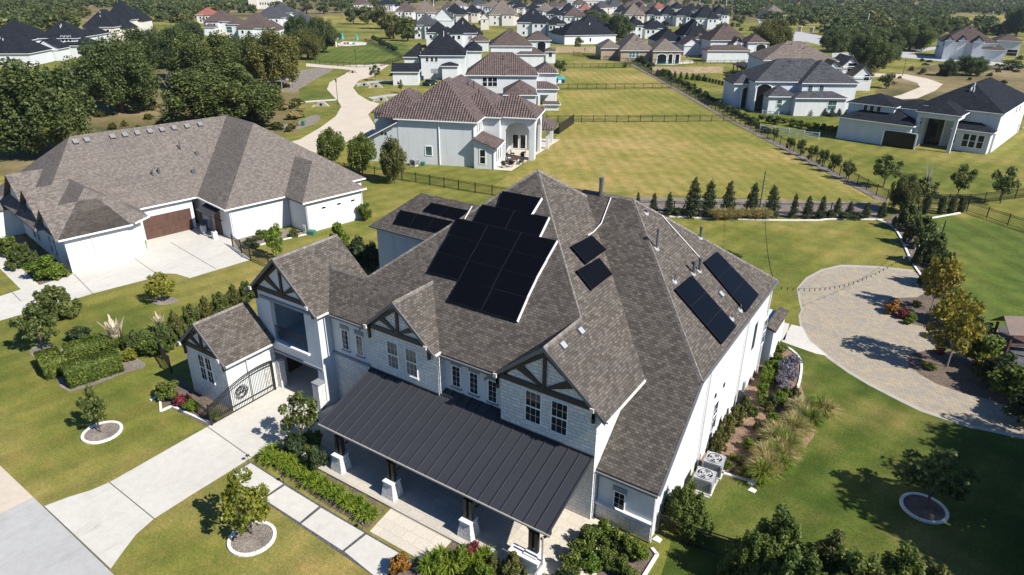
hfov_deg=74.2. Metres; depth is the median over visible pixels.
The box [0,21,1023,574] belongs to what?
ground
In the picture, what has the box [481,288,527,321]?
solar panel
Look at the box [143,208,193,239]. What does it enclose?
garage door
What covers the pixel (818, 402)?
grass tuft
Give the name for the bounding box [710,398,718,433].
window
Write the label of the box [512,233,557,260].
solar panel
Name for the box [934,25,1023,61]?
brown roofed house
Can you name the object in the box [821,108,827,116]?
hedge conifer
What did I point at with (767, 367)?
shrub
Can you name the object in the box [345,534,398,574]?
walk slab
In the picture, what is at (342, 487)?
lily clump
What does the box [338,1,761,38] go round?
scrub
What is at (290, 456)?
lily clump
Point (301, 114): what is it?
undergrowth bush
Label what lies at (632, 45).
tan brick house
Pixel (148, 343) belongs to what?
shrub
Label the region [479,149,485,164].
window
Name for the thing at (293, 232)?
shrub
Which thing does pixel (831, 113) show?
hedge conifer
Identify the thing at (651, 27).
dark roofed house
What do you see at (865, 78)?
window
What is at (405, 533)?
entry court
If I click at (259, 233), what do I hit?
shrub
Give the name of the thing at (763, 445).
grass tuft
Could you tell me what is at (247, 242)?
shrub
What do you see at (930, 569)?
tree
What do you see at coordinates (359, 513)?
lily clump
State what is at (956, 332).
golden tree
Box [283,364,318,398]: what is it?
carport floor
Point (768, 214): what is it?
grass tuft
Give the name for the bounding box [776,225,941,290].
string lights
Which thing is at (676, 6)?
distant house
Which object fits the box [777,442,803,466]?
grass tuft
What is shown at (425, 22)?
grey roofed house
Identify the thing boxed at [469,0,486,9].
distant house
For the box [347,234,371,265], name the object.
shrub
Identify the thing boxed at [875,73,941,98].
curved drive
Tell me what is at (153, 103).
undergrowth bush
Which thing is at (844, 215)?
shrub
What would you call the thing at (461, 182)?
iron fence
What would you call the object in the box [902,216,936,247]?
screen shrub
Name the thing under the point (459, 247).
solar panel
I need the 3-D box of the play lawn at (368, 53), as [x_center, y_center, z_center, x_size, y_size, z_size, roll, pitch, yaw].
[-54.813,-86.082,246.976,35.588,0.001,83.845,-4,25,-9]
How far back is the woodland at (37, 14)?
437.38 m
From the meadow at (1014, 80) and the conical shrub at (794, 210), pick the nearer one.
the conical shrub at (794, 210)
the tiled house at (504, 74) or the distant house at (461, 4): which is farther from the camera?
the distant house at (461, 4)
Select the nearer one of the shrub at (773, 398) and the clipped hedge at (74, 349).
the shrub at (773, 398)
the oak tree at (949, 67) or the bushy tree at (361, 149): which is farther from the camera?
the oak tree at (949, 67)
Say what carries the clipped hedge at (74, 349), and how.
on the mulch patch at (133, 364)
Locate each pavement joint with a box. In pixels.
[43,506,110,568]
[109,482,154,518]
[205,425,250,456]
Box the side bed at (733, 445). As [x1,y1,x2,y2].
[699,349,815,478]
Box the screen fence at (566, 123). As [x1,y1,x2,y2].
[558,114,573,133]
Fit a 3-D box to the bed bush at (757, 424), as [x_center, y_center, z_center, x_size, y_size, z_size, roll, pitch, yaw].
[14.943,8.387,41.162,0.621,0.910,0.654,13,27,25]
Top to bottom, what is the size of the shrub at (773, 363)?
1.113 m
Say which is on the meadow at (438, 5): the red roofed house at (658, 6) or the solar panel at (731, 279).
the red roofed house at (658, 6)
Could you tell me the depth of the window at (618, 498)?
33.41 m
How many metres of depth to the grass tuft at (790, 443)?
38.50 m
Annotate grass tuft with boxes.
[706,208,722,219]
[709,207,723,219]
[719,207,729,219]
[721,207,732,219]
[726,208,734,219]
[731,206,743,219]
[737,207,748,218]
[741,455,781,483]
[744,206,757,218]
[746,458,780,483]
[746,461,780,485]
[747,207,759,218]
[748,440,780,458]
[748,441,784,460]
[748,446,781,472]
[751,454,789,478]
[752,448,785,473]
[754,207,764,218]
[755,207,765,218]
[755,425,786,442]
[760,418,796,435]
[761,440,790,462]
[762,208,773,218]
[768,426,801,440]
[769,435,797,457]
[770,451,797,475]
[772,423,803,443]
[773,443,799,464]
[776,429,807,448]
[776,432,807,455]
[776,436,805,457]
[777,415,809,440]
[777,416,810,439]
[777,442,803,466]
[778,408,814,431]
[779,413,812,436]
[781,416,817,437]
[783,414,814,437]
[784,394,817,412]
[787,399,822,416]
[792,403,826,422]
[796,406,827,430]
[798,393,836,416]
[802,407,829,430]
[806,397,837,418]
[814,397,843,419]
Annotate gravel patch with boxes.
[281,114,319,129]
[288,68,332,91]
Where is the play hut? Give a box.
[556,77,564,82]
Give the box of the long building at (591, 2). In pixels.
[566,0,605,7]
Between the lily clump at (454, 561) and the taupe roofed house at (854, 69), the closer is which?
the lily clump at (454, 561)
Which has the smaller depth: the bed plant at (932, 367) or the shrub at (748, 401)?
the shrub at (748, 401)
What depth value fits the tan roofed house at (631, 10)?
396.58 m
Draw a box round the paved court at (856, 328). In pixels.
[799,267,1023,435]
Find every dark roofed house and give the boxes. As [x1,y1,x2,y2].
[0,20,53,65]
[36,20,109,60]
[82,1,152,42]
[391,30,482,84]
[425,16,482,47]
[445,3,467,22]
[455,4,484,22]
[516,7,566,36]
[546,7,563,20]
[560,2,572,12]
[588,5,606,12]
[624,16,644,38]
[642,18,671,38]
[645,7,662,21]
[648,19,706,46]
[660,5,674,24]
[672,7,693,25]
[690,5,721,28]
[712,5,730,23]
[836,77,1023,154]
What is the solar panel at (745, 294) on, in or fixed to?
attached to the white house at (612, 399)
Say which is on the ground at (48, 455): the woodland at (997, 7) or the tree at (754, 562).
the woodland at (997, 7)
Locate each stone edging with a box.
[244,233,307,248]
[669,216,882,220]
[722,471,773,481]
[788,347,802,388]
[875,218,920,274]
[932,212,960,218]
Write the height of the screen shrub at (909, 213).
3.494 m
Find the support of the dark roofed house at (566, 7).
on the meadow at (438, 5)
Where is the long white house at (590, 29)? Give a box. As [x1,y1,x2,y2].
[548,15,616,44]
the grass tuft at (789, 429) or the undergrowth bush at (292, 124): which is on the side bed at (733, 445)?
the grass tuft at (789, 429)
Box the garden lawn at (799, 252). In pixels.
[672,219,916,325]
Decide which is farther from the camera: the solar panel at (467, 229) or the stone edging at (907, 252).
the stone edging at (907, 252)
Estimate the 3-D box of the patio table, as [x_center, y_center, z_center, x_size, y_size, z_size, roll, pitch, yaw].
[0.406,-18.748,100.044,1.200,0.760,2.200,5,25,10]
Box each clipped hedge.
[33,346,66,380]
[59,347,124,388]
[61,335,99,361]
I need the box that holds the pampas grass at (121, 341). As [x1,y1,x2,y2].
[103,329,128,348]
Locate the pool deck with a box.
[655,61,692,64]
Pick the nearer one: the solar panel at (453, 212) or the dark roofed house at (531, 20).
the solar panel at (453, 212)
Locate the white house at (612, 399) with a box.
[176,169,788,574]
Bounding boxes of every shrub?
[0,235,21,256]
[4,242,40,270]
[21,254,60,279]
[23,284,82,320]
[39,262,71,279]
[64,326,91,339]
[79,332,100,339]
[97,336,118,350]
[121,348,137,360]
[122,328,149,353]
[136,332,166,354]
[152,321,177,352]
[154,379,178,400]
[165,309,186,341]
[173,394,191,405]
[181,303,203,331]
[182,398,200,412]
[196,296,215,319]
[208,409,221,420]
[210,291,231,312]
[225,284,243,306]
[238,280,254,302]
[242,238,259,247]
[255,229,268,239]
[281,431,310,457]
[288,228,299,237]
[303,429,322,450]
[303,444,329,470]
[342,240,349,246]
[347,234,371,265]
[356,201,371,218]
[359,240,379,271]
[388,551,411,574]
[425,551,448,574]
[449,547,469,574]
[466,539,482,556]
[472,560,494,574]
[486,552,500,574]
[501,550,526,574]
[551,567,575,574]
[559,552,580,574]
[566,538,586,559]
[577,524,601,550]
[577,549,602,574]
[592,518,612,544]
[596,545,617,570]
[600,525,621,550]
[610,553,632,574]
[616,532,639,555]
[621,568,639,574]
[626,541,650,560]
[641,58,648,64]
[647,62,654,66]
[650,193,658,210]
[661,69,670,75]
[663,192,674,215]
[672,207,684,215]
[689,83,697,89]
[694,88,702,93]
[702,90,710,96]
[708,426,728,453]
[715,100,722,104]
[719,413,735,438]
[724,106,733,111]
[728,404,747,426]
[728,453,735,459]
[735,465,750,477]
[740,394,752,411]
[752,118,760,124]
[755,382,769,396]
[758,370,774,386]
[761,364,774,374]
[764,359,779,373]
[765,393,779,406]
[770,352,786,367]
[775,341,788,353]
[775,373,792,389]
[777,357,799,381]
[781,353,802,369]
[787,193,798,218]
[800,195,813,218]
[813,211,825,218]
[817,195,826,213]
[824,209,836,217]
[833,197,842,213]
[838,212,854,218]
[844,201,854,214]
[852,212,863,219]
[861,202,871,217]
[876,202,887,217]
[891,201,925,231]
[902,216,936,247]
[909,232,949,266]
[917,251,961,288]
[921,194,932,213]
[937,195,947,213]
[947,196,957,213]
[950,288,984,317]
[957,195,967,212]
[963,333,1006,366]
[965,316,996,338]
[970,351,1018,386]
[975,351,998,365]
[987,364,1023,402]
[1001,388,1023,426]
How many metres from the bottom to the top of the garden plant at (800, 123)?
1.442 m
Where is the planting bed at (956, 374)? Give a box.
[884,212,1012,405]
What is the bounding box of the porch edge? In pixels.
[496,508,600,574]
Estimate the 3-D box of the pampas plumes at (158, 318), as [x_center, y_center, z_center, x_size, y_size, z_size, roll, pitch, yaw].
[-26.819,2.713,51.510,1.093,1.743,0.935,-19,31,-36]
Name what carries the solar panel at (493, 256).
attached to the white house at (612, 399)
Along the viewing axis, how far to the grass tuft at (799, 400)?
42.47 m
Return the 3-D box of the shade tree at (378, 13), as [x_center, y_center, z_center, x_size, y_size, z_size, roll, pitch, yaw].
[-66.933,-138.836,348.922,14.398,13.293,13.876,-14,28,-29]
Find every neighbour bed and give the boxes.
[14,234,70,284]
[236,229,305,249]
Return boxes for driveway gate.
[206,360,275,425]
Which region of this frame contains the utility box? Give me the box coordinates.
[307,229,315,235]
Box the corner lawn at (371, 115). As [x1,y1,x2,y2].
[368,109,374,135]
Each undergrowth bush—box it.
[94,109,106,117]
[107,122,117,129]
[120,120,128,126]
[143,106,156,110]
[143,113,154,119]
[147,99,158,106]
[268,121,283,130]
[274,101,290,109]
[285,125,293,131]
[286,112,299,118]
[287,102,299,108]
[287,121,298,128]
[289,108,305,111]
[291,98,304,104]
[293,112,305,116]
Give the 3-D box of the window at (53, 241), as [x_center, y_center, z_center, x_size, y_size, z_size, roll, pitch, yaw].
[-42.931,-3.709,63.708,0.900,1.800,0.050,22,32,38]
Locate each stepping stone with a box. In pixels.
[652,536,661,542]
[747,487,756,493]
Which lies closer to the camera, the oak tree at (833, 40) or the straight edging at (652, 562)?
the straight edging at (652, 562)
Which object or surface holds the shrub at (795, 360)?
on the side bed at (733, 445)
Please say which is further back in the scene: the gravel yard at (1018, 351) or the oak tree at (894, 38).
the oak tree at (894, 38)
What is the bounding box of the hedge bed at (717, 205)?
[635,197,880,217]
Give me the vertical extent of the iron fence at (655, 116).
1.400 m
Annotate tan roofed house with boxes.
[415,0,437,21]
[620,3,645,22]
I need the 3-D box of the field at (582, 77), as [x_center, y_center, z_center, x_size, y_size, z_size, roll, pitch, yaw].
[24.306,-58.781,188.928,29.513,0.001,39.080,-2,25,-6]
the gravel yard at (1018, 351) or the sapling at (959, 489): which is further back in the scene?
the gravel yard at (1018, 351)
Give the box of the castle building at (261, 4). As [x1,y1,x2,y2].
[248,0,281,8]
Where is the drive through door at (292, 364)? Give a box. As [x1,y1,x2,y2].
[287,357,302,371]
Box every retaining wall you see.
[556,47,595,52]
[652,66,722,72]
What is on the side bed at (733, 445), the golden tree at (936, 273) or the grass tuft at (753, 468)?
the grass tuft at (753, 468)
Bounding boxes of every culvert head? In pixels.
[312,102,328,106]
[356,82,370,86]
[369,84,382,87]
[372,96,387,101]
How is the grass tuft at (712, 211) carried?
on the garden lawn at (799, 252)
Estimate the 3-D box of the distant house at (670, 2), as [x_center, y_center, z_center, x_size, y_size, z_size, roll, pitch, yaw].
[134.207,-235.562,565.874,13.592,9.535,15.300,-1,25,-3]
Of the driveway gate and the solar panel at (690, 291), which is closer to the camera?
the solar panel at (690, 291)
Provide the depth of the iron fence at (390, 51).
212.07 m
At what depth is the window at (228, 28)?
294.14 m
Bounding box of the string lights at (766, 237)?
[764,172,772,275]
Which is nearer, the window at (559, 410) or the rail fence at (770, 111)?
the window at (559, 410)
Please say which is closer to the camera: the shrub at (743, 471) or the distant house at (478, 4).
the shrub at (743, 471)
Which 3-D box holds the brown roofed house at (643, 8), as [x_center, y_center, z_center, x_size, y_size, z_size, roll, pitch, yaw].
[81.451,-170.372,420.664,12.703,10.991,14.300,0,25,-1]
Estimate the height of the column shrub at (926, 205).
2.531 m
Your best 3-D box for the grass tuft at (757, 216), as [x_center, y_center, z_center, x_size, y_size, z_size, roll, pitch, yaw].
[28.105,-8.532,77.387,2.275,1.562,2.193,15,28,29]
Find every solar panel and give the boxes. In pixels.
[394,210,416,225]
[410,214,433,229]
[424,203,448,213]
[427,217,452,231]
[427,252,468,279]
[438,235,477,259]
[441,206,468,217]
[447,280,491,310]
[448,218,487,241]
[459,260,500,287]
[469,243,510,268]
[473,204,513,228]
[479,225,520,250]
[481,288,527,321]
[492,269,536,297]
[497,191,542,213]
[502,251,546,278]
[506,211,549,236]
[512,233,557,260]
[571,235,606,263]
[576,258,611,289]
[675,276,705,306]
[690,292,720,324]
[704,251,730,278]
[706,309,735,343]
[718,266,744,294]
[732,280,758,311]
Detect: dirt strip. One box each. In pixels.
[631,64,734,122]
[735,122,888,202]
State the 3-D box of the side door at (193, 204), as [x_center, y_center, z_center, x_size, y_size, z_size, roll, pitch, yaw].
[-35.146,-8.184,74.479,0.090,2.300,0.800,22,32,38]
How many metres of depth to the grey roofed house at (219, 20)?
309.66 m
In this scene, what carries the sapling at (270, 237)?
on the ground at (48, 455)
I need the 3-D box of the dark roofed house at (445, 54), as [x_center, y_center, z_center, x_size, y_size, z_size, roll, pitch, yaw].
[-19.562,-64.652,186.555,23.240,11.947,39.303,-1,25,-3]
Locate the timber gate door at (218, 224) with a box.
[214,212,222,234]
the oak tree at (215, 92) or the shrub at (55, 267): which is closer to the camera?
the shrub at (55, 267)
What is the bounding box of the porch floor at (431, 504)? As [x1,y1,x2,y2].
[277,400,610,574]
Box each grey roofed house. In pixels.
[203,10,243,35]
[259,2,297,25]
[287,10,317,26]
[414,7,454,38]
[480,0,519,29]
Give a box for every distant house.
[353,0,372,9]
[376,0,399,10]
[441,2,452,10]
[452,0,468,9]
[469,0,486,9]
[483,0,496,12]
[506,0,524,6]
[512,2,526,14]
[525,3,539,11]
[531,0,548,5]
[537,3,552,15]
[549,1,563,9]
[572,0,588,7]
[590,1,611,13]
[606,0,620,12]
[613,4,625,13]
[617,2,637,7]
[627,0,646,5]
[646,0,655,8]
[663,0,674,6]
[670,2,682,11]
[686,3,694,12]
[694,4,701,12]
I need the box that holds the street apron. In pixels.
[0,497,113,574]
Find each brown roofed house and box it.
[226,12,283,38]
[395,1,416,18]
[470,28,556,66]
[562,6,585,23]
[638,4,648,12]
[677,22,768,61]
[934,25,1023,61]
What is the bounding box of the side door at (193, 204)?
[192,202,197,222]
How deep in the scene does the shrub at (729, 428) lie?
40.46 m
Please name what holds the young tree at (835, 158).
on the field at (673, 157)
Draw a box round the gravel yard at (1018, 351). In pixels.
[998,326,1023,366]
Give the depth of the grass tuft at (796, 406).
41.90 m
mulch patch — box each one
[29,344,53,356]
[56,348,144,390]
[152,296,178,304]
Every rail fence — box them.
[759,124,819,139]
[762,110,778,115]
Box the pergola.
[732,63,747,72]
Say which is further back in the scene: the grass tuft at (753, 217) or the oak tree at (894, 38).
the oak tree at (894, 38)
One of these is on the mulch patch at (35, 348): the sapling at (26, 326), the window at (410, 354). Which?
the sapling at (26, 326)
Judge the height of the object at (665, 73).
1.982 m
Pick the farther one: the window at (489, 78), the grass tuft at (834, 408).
the window at (489, 78)
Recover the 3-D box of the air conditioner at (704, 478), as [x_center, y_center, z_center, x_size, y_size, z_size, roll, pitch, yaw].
[10.337,10.370,36.456,1.160,0.966,1.160,14,28,26]
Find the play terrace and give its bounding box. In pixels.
[337,41,366,45]
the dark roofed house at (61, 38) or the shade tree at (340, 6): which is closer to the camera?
the dark roofed house at (61, 38)
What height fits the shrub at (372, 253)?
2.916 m
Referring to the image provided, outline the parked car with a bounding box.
[422,79,436,85]
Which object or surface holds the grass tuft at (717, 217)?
on the garden lawn at (799, 252)
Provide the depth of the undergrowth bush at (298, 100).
143.68 m
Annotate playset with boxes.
[990,316,1023,352]
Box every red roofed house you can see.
[196,7,216,22]
[577,4,589,11]
[650,2,663,10]
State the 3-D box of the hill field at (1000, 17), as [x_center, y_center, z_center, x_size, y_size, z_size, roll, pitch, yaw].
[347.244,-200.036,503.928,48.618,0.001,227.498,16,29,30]
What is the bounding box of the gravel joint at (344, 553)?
[230,462,417,574]
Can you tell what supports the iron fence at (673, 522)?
on the garden lawn at (848, 482)
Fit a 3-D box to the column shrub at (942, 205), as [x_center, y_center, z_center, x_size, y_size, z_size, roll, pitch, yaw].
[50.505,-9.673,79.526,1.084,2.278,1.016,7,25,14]
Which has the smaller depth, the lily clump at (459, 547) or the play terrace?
the lily clump at (459, 547)
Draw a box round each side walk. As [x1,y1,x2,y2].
[781,322,788,339]
[782,324,826,355]
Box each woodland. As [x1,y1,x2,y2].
[0,0,400,28]
[0,0,1023,14]
[742,3,1020,39]
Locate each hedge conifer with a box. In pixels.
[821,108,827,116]
[827,109,835,116]
[836,108,842,116]
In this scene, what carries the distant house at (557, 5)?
on the meadow at (438, 5)
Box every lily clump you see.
[256,446,274,462]
[259,441,282,453]
[263,452,283,466]
[269,450,285,463]
[274,457,292,470]
[278,451,298,466]
[281,464,297,476]
[287,457,304,471]
[292,467,308,480]
[297,464,311,473]
[297,471,314,487]
[307,477,327,492]
[308,469,327,480]
[315,474,329,488]
[316,485,333,497]
[320,481,341,494]
[327,487,343,500]
[329,483,349,495]
[334,492,353,507]
[341,497,361,512]
[349,492,368,508]
[352,504,369,520]
[357,499,372,512]
[360,509,380,521]
[365,504,381,517]
[412,553,434,574]
[421,547,446,574]
[426,541,449,561]
[439,553,460,574]
[447,549,463,572]
[450,542,473,556]
[459,553,482,574]
[469,548,487,565]
[474,542,495,563]
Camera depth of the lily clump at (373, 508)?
34.22 m
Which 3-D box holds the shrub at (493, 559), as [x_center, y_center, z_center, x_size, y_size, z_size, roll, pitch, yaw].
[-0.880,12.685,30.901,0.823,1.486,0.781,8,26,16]
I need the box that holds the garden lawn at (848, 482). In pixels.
[662,340,1023,574]
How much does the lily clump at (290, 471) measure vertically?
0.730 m
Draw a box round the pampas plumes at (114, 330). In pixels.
[100,314,123,338]
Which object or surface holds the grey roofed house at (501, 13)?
on the ground at (48, 455)
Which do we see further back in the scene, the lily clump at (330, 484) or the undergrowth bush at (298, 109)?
the undergrowth bush at (298, 109)
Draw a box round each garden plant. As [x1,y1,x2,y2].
[758,114,766,118]
[765,114,774,122]
[773,116,783,123]
[782,117,789,122]
[789,118,797,125]
[795,119,804,126]
[803,122,813,128]
[812,122,819,127]
[818,123,827,129]
[825,125,835,131]
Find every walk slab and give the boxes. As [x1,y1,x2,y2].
[236,463,282,497]
[267,486,317,521]
[302,508,363,549]
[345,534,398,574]
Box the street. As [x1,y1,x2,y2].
[0,466,32,513]
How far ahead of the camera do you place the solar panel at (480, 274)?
37.77 m
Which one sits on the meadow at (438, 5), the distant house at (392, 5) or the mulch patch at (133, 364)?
the distant house at (392, 5)
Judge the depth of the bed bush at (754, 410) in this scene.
42.38 m
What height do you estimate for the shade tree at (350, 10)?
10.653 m
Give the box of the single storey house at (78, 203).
[0,114,366,273]
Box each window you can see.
[47,234,54,253]
[51,238,59,257]
[196,353,208,381]
[203,356,215,384]
[226,26,232,32]
[340,328,349,350]
[355,334,364,356]
[386,339,399,370]
[404,347,417,377]
[425,146,432,155]
[451,364,460,388]
[469,371,478,395]
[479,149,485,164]
[482,77,486,86]
[488,77,492,86]
[488,379,496,403]
[492,77,497,86]
[512,134,518,148]
[520,134,525,148]
[524,389,541,425]
[550,399,568,436]
[612,490,625,510]
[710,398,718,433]
[760,316,768,346]
[776,99,782,107]
[807,85,813,90]
[818,85,824,90]
[827,100,837,110]
[846,63,856,72]
[863,74,869,80]
[960,133,970,146]
[967,134,977,147]
[975,135,985,149]
[1005,49,1017,55]
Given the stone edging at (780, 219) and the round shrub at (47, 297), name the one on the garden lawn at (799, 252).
the stone edging at (780, 219)
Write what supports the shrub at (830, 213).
on the ground at (48, 455)
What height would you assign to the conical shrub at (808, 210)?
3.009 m
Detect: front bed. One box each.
[257,448,384,527]
[397,542,657,574]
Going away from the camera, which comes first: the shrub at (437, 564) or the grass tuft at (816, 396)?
the shrub at (437, 564)
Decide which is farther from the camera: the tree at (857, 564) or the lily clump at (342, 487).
the lily clump at (342, 487)
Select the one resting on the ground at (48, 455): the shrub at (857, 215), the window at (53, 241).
the shrub at (857, 215)
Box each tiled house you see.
[365,74,557,169]
[465,52,560,109]
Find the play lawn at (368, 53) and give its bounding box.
[307,41,409,64]
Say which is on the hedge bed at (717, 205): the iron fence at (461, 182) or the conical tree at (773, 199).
the conical tree at (773, 199)
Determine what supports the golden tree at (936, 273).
on the planting bed at (956, 374)
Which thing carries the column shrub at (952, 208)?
on the ground at (48, 455)
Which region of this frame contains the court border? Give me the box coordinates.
[797,265,1023,438]
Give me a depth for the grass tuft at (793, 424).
40.10 m
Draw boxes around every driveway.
[0,223,249,320]
[45,387,320,567]
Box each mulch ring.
[81,420,122,443]
[227,521,276,556]
[899,492,949,523]
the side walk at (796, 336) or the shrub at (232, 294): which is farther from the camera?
the shrub at (232, 294)
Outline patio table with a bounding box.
[509,156,519,164]
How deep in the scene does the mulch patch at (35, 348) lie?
49.71 m
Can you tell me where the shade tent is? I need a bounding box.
[266,76,290,90]
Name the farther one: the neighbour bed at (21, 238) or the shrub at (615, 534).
the neighbour bed at (21, 238)
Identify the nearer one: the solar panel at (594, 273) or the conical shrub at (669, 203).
the solar panel at (594, 273)
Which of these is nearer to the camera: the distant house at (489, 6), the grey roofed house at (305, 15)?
the grey roofed house at (305, 15)
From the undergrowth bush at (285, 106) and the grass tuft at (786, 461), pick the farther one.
the undergrowth bush at (285, 106)
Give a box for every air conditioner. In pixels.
[409,158,418,166]
[692,466,716,496]
[701,451,726,480]
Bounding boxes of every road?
[292,63,387,152]
[758,19,821,44]
[793,35,817,41]
[832,47,1023,65]
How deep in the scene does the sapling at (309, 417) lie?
38.44 m
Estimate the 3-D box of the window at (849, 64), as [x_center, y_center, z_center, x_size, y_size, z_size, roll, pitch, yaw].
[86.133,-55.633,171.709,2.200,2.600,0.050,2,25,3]
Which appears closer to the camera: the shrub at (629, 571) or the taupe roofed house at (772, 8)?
the shrub at (629, 571)
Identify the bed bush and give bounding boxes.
[723,459,732,469]
[735,454,744,465]
[740,437,755,449]
[749,405,759,416]
[752,419,761,432]
[756,432,768,444]
[757,394,767,405]
[763,401,774,414]
[764,412,779,423]
[775,391,789,406]
[777,386,792,395]
[789,385,801,397]
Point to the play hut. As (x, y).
(560, 80)
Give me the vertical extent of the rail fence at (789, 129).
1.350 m
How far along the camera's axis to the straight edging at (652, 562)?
31.83 m
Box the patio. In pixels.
[495,139,559,170]
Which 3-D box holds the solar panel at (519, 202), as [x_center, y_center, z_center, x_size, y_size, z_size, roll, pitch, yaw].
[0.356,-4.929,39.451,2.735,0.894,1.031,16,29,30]
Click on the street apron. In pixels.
(37, 537)
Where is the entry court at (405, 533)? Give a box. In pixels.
[370,509,450,558]
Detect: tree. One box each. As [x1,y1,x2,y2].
[0,58,97,154]
[59,30,162,112]
[121,26,164,69]
[156,22,186,74]
[158,57,285,124]
[165,29,243,74]
[179,20,204,39]
[226,31,263,77]
[236,27,300,86]
[268,1,280,6]
[282,14,309,36]
[285,1,296,8]
[294,28,322,59]
[296,2,313,13]
[308,15,339,52]
[314,1,330,13]
[316,126,346,160]
[333,2,348,12]
[344,6,359,23]
[347,131,377,172]
[356,5,374,23]
[366,4,391,28]
[369,64,379,80]
[378,135,407,182]
[382,13,400,38]
[396,16,417,40]
[397,80,402,88]
[554,60,566,72]
[574,36,583,46]
[581,9,609,23]
[608,13,635,39]
[659,478,714,545]
[682,177,703,218]
[699,179,717,215]
[716,528,777,574]
[720,180,736,209]
[730,503,809,574]
[735,61,747,70]
[743,182,760,208]
[750,18,794,46]
[761,184,781,217]
[762,549,829,574]
[772,128,779,139]
[786,137,795,150]
[796,139,806,154]
[804,528,851,574]
[806,145,818,160]
[817,149,830,166]
[819,29,852,52]
[821,545,888,574]
[828,152,842,172]
[842,160,856,178]
[844,29,860,50]
[847,26,898,72]
[852,567,885,574]
[873,154,903,186]
[877,73,896,87]
[880,540,925,574]
[881,31,906,61]
[888,172,922,211]
[891,21,939,50]
[917,175,939,202]
[919,254,966,310]
[922,288,988,366]
[923,562,952,574]
[925,162,933,191]
[926,17,952,35]
[938,58,960,76]
[950,163,979,197]
[956,55,990,75]
[991,166,1021,203]
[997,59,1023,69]
[1003,6,1023,35]
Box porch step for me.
[278,448,501,567]
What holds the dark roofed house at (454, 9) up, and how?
on the ground at (48, 455)
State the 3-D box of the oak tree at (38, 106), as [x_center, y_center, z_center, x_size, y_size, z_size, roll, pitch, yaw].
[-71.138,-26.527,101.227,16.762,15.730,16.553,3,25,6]
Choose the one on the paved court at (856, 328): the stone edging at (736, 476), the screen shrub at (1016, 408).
the screen shrub at (1016, 408)
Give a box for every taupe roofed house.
[747,41,874,90]
[758,5,783,17]
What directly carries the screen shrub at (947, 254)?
on the planting bed at (956, 374)
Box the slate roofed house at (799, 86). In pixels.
[722,58,859,115]
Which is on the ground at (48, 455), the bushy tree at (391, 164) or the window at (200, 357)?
the bushy tree at (391, 164)
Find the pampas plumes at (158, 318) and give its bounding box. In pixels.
[149,312,163,325]
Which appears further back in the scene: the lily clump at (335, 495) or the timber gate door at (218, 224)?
the timber gate door at (218, 224)
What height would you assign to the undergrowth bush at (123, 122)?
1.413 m
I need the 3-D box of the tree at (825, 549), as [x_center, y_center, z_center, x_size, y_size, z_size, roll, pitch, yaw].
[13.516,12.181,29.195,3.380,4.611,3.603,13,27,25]
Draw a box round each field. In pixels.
[494,121,879,202]
[545,89,730,117]
[558,54,627,66]
[559,68,667,86]
[947,14,1006,21]
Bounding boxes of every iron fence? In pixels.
[150,329,172,373]
[186,393,208,419]
[230,234,268,264]
[307,38,403,66]
[334,162,504,194]
[546,114,733,121]
[558,83,671,88]
[564,63,630,67]
[573,51,889,200]
[587,56,744,64]
[635,199,889,212]
[656,511,739,555]
[916,188,1023,203]
[917,198,1023,229]
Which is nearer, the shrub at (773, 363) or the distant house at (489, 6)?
the shrub at (773, 363)
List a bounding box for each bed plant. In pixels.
[883,299,903,312]
[896,307,908,318]
[902,317,914,323]
[905,311,917,319]
[912,300,921,306]
[920,361,927,365]
[925,363,937,370]
[933,347,945,354]
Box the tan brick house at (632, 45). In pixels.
[595,33,682,62]
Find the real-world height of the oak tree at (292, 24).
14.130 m
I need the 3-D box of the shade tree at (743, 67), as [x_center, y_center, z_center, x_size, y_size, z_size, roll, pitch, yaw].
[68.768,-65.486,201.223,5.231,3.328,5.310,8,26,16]
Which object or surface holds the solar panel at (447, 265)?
attached to the white house at (612, 399)
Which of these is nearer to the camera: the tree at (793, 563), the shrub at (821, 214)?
the tree at (793, 563)
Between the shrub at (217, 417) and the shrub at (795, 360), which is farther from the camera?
the shrub at (795, 360)
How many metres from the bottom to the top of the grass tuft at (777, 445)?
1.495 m
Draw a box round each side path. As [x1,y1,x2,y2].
[301,99,335,102]
[356,81,391,84]
[369,94,396,98]
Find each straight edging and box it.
[149,396,210,424]
[642,547,658,574]
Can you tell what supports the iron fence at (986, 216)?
on the neighbour lawn at (990, 255)
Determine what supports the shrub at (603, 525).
on the front bed at (641, 566)
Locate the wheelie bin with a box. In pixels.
[199,219,208,229]
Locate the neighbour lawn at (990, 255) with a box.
[919,213,1023,326]
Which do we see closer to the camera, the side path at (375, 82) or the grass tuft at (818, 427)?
the grass tuft at (818, 427)
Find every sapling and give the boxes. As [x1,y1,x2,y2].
[6,303,59,348]
[74,384,107,431]
[142,272,174,301]
[220,466,270,536]
[264,222,282,255]
[277,390,319,433]
[329,220,350,240]
[892,446,980,508]
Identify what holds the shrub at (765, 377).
on the side bed at (733, 445)
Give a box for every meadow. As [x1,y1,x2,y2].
[0,68,298,175]
[23,0,1014,20]
[316,15,390,26]
[875,64,1023,100]
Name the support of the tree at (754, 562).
on the garden lawn at (848, 482)
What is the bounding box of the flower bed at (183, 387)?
[153,376,230,424]

